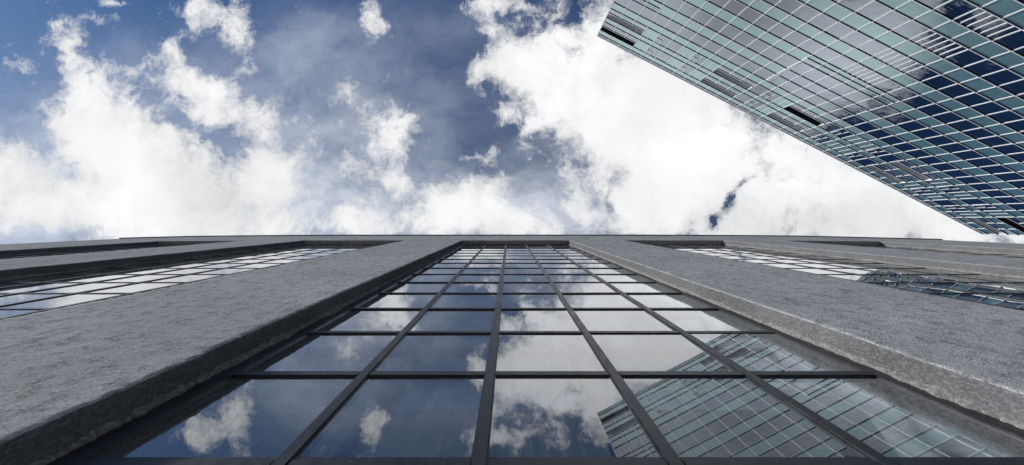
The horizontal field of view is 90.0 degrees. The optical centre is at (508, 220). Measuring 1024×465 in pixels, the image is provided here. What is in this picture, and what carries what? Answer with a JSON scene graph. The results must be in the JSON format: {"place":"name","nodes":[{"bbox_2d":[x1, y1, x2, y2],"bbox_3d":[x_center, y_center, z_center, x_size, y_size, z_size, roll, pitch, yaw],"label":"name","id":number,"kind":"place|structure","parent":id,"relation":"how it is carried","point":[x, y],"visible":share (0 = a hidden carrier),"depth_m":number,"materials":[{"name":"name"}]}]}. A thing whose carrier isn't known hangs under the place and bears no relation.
{"place":"outdoors","nodes":[
{"label":"outdoors","id":0,"kind":"place"},
{"bbox_2d":[0,0,1023,244],"label":"sky","id":1,"kind":"structure","parent":0,"point":[119,118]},
{"bbox_3d":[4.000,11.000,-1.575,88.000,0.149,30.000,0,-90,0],"label":"pavement","id":2,"kind":"structure","parent":0,"visible":0},
{"bbox_2d":[0,235,1023,464],"bbox_3d":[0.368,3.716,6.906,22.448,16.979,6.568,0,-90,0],"label":"concrete building","id":3,"kind":"structure","parent":2,"relation":"on","point":[506,350],"depth_m":2.75,"materials":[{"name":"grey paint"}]},
{"bbox_2d":[0,245,182,258],"bbox_3d":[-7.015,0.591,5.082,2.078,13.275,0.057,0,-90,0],"label":"window","id":4,"kind":"structure","parent":3,"relation":"in","point":[103,250],"depth_m":9.11,"materials":[{"name":"glass"}]},
{"bbox_2d":[0,244,384,319],"bbox_3d":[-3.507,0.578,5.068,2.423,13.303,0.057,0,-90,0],"label":"window","id":5,"kind":"structure","parent":3,"relation":"in","point":[25,296],"depth_m":4.89,"materials":[{"name":"glass"}]},
{"bbox_2d":[46,244,1023,464],"bbox_3d":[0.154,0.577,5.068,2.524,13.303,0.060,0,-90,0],"label":"window","id":6,"kind":"structure","parent":3,"relation":"in","point":[489,300],"depth_m":2.17,"materials":[{"name":"glass"}]},
{"bbox_2d":[654,244,1023,309],"bbox_3d":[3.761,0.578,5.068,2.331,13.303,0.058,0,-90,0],"label":"window","id":7,"kind":"structure","parent":3,"relation":"in","point":[1008,292],"depth_m":5.22,"materials":[{"name":"glass"}]},
{"bbox_2d":[849,245,1023,257],"bbox_3d":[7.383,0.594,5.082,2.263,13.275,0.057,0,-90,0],"label":"window","id":8,"kind":"structure","parent":3,"relation":"in","point":[891,247],"depth_m":9.43,"materials":[{"name":"glass"}]},
{"label":"ground","id":9,"kind":"structure","parent":0,"visible":0},
{"bbox_2d":[597,0,1023,235],"bbox_3d":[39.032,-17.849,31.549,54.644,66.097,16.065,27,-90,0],"label":"glass tower","id":10,"kind":"structure","parent":9,"relation":"on","point":[921,101],"depth_m":50.13,"materials":[{"name":"blue glass"}]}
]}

